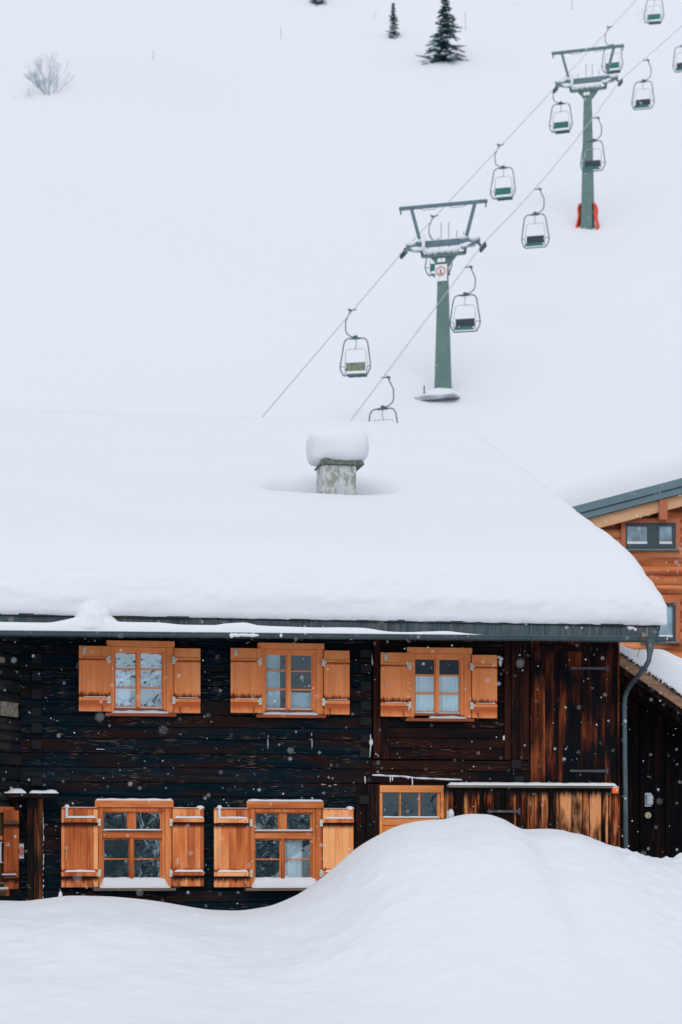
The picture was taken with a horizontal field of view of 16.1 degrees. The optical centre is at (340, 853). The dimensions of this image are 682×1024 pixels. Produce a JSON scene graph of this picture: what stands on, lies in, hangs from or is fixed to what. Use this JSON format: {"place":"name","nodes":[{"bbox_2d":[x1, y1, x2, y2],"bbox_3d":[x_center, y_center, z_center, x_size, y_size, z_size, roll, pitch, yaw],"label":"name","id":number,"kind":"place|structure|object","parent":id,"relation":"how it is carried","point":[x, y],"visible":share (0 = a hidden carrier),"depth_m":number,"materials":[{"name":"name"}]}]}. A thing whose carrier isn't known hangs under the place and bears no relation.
{"place":"outdoors","nodes":[
{"label":"outdoors","id":0,"kind":"place"},
{"bbox_2d":[5,788,58,793],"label":"porch snow","id":1,"kind":"structure","parent":0,"point":[16,790],"depth_m":32.83,"materials":[{"name":"white snow"}]},
{"bbox_2d":[0,1,680,1023],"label":"falling snow","id":2,"kind":"structure","parent":0,"point":[346,579],"depth_m":16.49,"materials":[{"name":"white snow"}]},
{"bbox_2d":[0,0,681,1023],"bbox_3d":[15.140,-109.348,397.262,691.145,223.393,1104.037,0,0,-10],"label":"ground","id":3,"kind":"structure","parent":0,"point":[340,156],"depth_m":123.06,"materials":[{"name":"white snow"}]},
{"bbox_2d":[23,50,74,94],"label":"bare bush","id":4,"kind":"object","parent":3,"relation":"on","point":[43,80],"visible":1,"depth_m":160.89,"materials":[{"name":"grey plant"}]},
{"bbox_2d":[309,0,326,5],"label":"spruce tree","id":5,"kind":"object","parent":3,"relation":"on","point":[316,2],"visible":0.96,"depth_m":199.69,"materials":[{"name":"green plant"}]},
{"bbox_2d":[0,457,666,910],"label":"chalet","id":6,"kind":"object","parent":3,"relation":"on","point":[222,739],"visible":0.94,"depth_m":33.80,"materials":[{"name":"brown wood"}]},
{"bbox_2d":[0,806,19,895],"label":"window shutter","id":7,"kind":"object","parent":6,"relation":"in","point":[9,817],"depth_m":32.68,"materials":[{"name":"brown wood"}]},
{"bbox_2d":[19,842,23,860],"bbox_3d":[-4.374,-0.022,33.118,0.023,0.258,0.157,0,0,18],"label":"warning sign","id":8,"kind":"object","parent":6,"relation":"attached to","point":[21,851],"visible":1,"depth_m":33.12,"materials":[{"name":"metal"}]},
{"bbox_2d":[74,599,116,629],"bbox_3d":[-3.280,-3.184,32.262,0.746,0.565,0.260,0,0,-10],"label":"snow slump","id":9,"kind":"object","parent":6,"relation":"on","point":[94,613],"visible":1,"depth_m":32.18,"materials":[{"name":"white snow"}]},
{"bbox_2d":[61,798,203,890],"bbox_3d":[-2.874,-0.123,33.422,1.981,1.281,0.260,0,0,-10],"label":"window","id":10,"kind":"structure","parent":6,"relation":"in","point":[82,845],"depth_m":33.43,"materials":[{"name":"brown wood"}]},
{"bbox_2d":[79,640,200,716],"bbox_3d":[-2.799,-2.419,33.521,1.681,1.045,0.311,0,0,-10],"label":"window","id":11,"kind":"structure","parent":6,"relation":"in","point":[181,694],"depth_m":33.49,"materials":[{"name":"orange wood"}]},
{"bbox_2d":[0,617,511,636],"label":"gutter snow","id":12,"kind":"structure","parent":6,"relation":"on","point":[109,625],"depth_m":32.37,"materials":[{"name":"white snow"}]},
{"bbox_2d":[43,656,504,886],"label":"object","id":13,"kind":"object","parent":6,"relation":"attached to","point":[499,663],"visible":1,"depth_m":34.07,"materials":[{"name":"white"}]},
{"bbox_2d":[214,799,353,890],"bbox_3d":[-0.795,-0.120,33.793,1.981,1.281,0.269,0,0,-10],"label":"window","id":14,"kind":"structure","parent":6,"relation":"in","point":[233,853],"depth_m":33.80,"materials":[{"name":"brown wood"}]},
{"bbox_2d":[230,642,349,717],"bbox_3d":[-0.718,-2.419,33.834,1.681,1.045,0.206,0,0,-10],"label":"window","id":15,"kind":"structure","parent":6,"relation":"in","point":[257,677],"depth_m":33.85,"materials":[{"name":"orange wood"}]},
{"bbox_2d":[0,409,666,625],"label":"roof snow","id":16,"kind":"structure","parent":6,"relation":"on","point":[104,533],"depth_m":34.38,"materials":[{"name":"white snow"}]},
{"bbox_2d":[306,429,368,465],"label":"chimney snow","id":17,"kind":"structure","parent":6,"relation":"on","point":[349,444],"depth_m":37.19,"materials":[{"name":"white snow"}]},
{"bbox_2d":[379,785,443,833],"bbox_3d":[0.995,0.295,34.165,0.928,2.510,0.140,0,0,-10],"label":"door","id":18,"kind":"structure","parent":6,"relation":"in","point":[386,823],"depth_m":34.12,"materials":[{"name":"brown wood"}]},
{"bbox_2d":[380,647,496,721],"bbox_3d":[1.376,-2.388,34.201,1.681,1.045,0.202,0,0,-10],"label":"window","id":19,"kind":"structure","parent":6,"relation":"in","point":[450,695],"depth_m":34.22,"materials":[{"name":"orange wood"}]},
{"bbox_2d":[229,632,667,639],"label":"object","id":20,"kind":"object","parent":6,"relation":"on","point":[231,635],"visible":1,"depth_m":32.50,"materials":[{"name":"white"}]},
{"bbox_2d":[447,809,453,817],"bbox_3d":[1.546,-0.545,34.159,0.101,0.165,0.134,0,0,-10],"label":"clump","id":21,"kind":"object","parent":6,"relation":"attached to","point":[450,813],"visible":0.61,"depth_m":34.11,"materials":[{"name":"white"}]},
{"bbox_2d":[448,782,616,785],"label":"ledge snow","id":22,"kind":"structure","parent":6,"relation":"on","point":[533,784],"depth_m":34.29,"materials":[{"name":"white snow"}]},
{"bbox_2d":[606,786,618,793],"bbox_3d":[3.874,-0.905,34.508,0.171,0.124,0.095,0,0,-10],"label":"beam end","id":23,"kind":"object","parent":6,"relation":"attached to","point":[614,790],"visible":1,"depth_m":34.48,"materials":[{"name":"orange wood"}]},
{"bbox_2d":[627,626,636,630],"bbox_3d":[4.045,-3.134,33.647,0.168,0.106,0.083,0,0,-10],"label":"snow clump","id":24,"kind":"object","parent":6,"relation":"attached to","point":[630,628],"visible":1,"depth_m":33.62,"materials":[{"name":"white snow"}]},
{"bbox_2d":[386,3,400,37],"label":"spruce tree","id":25,"kind":"object","parent":3,"relation":"on","point":[393,24],"visible":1,"depth_m":188.44,"materials":[{"name":"green plant"}]},
{"bbox_2d":[414,385,461,400],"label":"pylon footing","id":26,"kind":"object","parent":3,"relation":"on","point":[439,394],"visible":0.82,"depth_m":109.10,"materials":[{"name":"concrete"}]},
{"bbox_2d":[399,199,487,388],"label":"lift pylon","id":27,"kind":"object","parent":26,"relation":"on","point":[442,258],"visible":0.97,"depth_m":109.78,"materials":[{"name":"metal"}]},
{"bbox_2d":[262,0,635,416],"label":"haul cable","id":28,"kind":"object","parent":27,"relation":"attached to","point":[425,227],"visible":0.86,"depth_m":112.47,"materials":[{"name":"metal"}]},
{"bbox_2d":[339,308,370,377],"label":"lift chair","id":29,"kind":"object","parent":28,"relation":"hanging from","point":[358,366],"visible":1,"depth_m":103.85,"materials":[{"name":"metal"}]},
{"bbox_2d":[425,215,451,276],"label":"lift chair","id":30,"kind":"object","parent":28,"relation":"hanging from","point":[432,267],"visible":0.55,"depth_m":115.47,"materials":[{"name":"metal"}]},
{"bbox_2d":[490,143,515,200],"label":"lift chair","id":31,"kind":"object","parent":28,"relation":"hanging from","point":[502,191],"visible":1,"depth_m":126.71,"materials":[{"name":"metal"}]},
{"bbox_2d":[549,81,572,133],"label":"lift chair","id":32,"kind":"object","parent":28,"relation":"hanging from","point":[564,124],"visible":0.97,"depth_m":138.52,"materials":[{"name":"metal"}]},
{"bbox_2d":[601,25,622,73],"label":"lift chair","id":33,"kind":"object","parent":28,"relation":"hanging from","point":[615,65],"visible":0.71,"depth_m":151.24,"materials":[{"name":"metal"}]},
{"bbox_2d":[644,0,663,24],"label":"lift chair","id":34,"kind":"object","parent":28,"relation":"hanging from","point":[653,16],"visible":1,"depth_m":163.63,"materials":[{"name":"metal"}]},
{"bbox_2d":[673,45,681,72],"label":"lift chair","id":35,"kind":"object","parent":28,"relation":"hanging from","point":[679,67],"visible":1,"depth_m":153.18,"materials":[{"name":"metal"}]},
{"bbox_2d":[351,26,681,419],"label":"haul cable","id":36,"kind":"object","parent":27,"relation":"attached to","point":[495,231],"visible":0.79,"depth_m":110.53,"materials":[{"name":"metal"}]},
{"bbox_2d":[369,376,397,422],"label":"lift chair","id":37,"kind":"object","parent":36,"relation":"hanging from","point":[383,407],"visible":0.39,"depth_m":95.53,"materials":[{"name":"metal"}]},
{"bbox_2d":[450,265,480,332],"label":"lift chair","id":38,"kind":"object","parent":36,"relation":"hanging from","point":[466,324],"visible":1,"depth_m":106.64,"materials":[{"name":"metal"}]},
{"bbox_2d":[521,187,549,248],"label":"lift chair","id":39,"kind":"object","parent":36,"relation":"hanging from","point":[538,240],"visible":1,"depth_m":118.07,"materials":[{"name":"metal"}]},
{"bbox_2d":[580,116,605,171],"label":"lift chair","id":40,"kind":"object","parent":36,"relation":"hanging from","point":[595,164],"visible":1,"depth_m":129.88,"materials":[{"name":"metal"}]},
{"bbox_2d":[631,59,654,109],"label":"lift chair","id":41,"kind":"object","parent":36,"relation":"hanging from","point":[645,103],"visible":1,"depth_m":141.97,"materials":[{"name":"metal"}]},
{"bbox_2d":[415,0,466,64],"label":"spruce tree","id":42,"kind":"object","parent":3,"relation":"on","point":[442,43],"visible":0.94,"depth_m":180.71,"materials":[{"name":"green plant"}]},
{"bbox_2d":[552,44,623,229],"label":"lift pylon","id":43,"kind":"object","parent":3,"relation":"on","point":[587,207],"visible":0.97,"depth_m":136.78,"materials":[{"name":"metal"}]},
{"bbox_2d":[573,478,681,657],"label":"neighbour chalet","id":44,"kind":"object","parent":3,"relation":"on","point":[653,545],"visible":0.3,"depth_m":54.34,"materials":[{"name":"brown wood"}]},
{"bbox_2d":[621,518,679,550],"bbox_3d":[6.958,-7.163,54.321,1.328,0.724,0.110,0,0,0],"label":"window","id":45,"kind":"structure","parent":44,"relation":"in","point":[653,533],"depth_m":54.33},
{"bbox_2d":[659,599,680,642],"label":"window","id":46,"kind":"structure","parent":44,"relation":"in","point":[671,630],"depth_m":54.33,"materials":[{"name":"glass"}]},
{"bbox_2d":[620,652,681,857],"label":"shed","id":47,"kind":"structure","parent":3,"relation":"on","point":[655,733],"depth_m":36.12,"materials":[{"name":"black wood"}]},
{"bbox_2d":[644,812,650,818],"bbox_3d":[4.580,-0.568,36.102,0.096,0.096,0.051,0,0,-10],"label":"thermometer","id":48,"kind":"object","parent":47,"relation":"attached to","point":[647,815],"visible":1,"depth_m":36.08,"materials":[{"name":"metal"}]},
{"bbox_2d":[644,793,652,806],"bbox_3d":[4.591,-0.799,36.071,0.112,0.205,0.116,0,0,-10],"label":"wall lamp","id":49,"kind":"object","parent":47,"relation":"attached to","point":[648,799],"visible":1,"depth_m":36.03,"materials":[{"name":"white plastic"}]},
{"bbox_2d":[620,644,681,697],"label":"snow","id":50,"kind":"structure","parent":47,"relation":"on","point":[663,664],"depth_m":35.16,"materials":[{"name":"white snow"}]},
{"bbox_2d":[544,445,681,506],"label":"neighbour roof snow","id":51,"kind":"structure","parent":0,"point":[617,477],"depth_m":54.01,"materials":[{"name":"white snow"}]}
]}

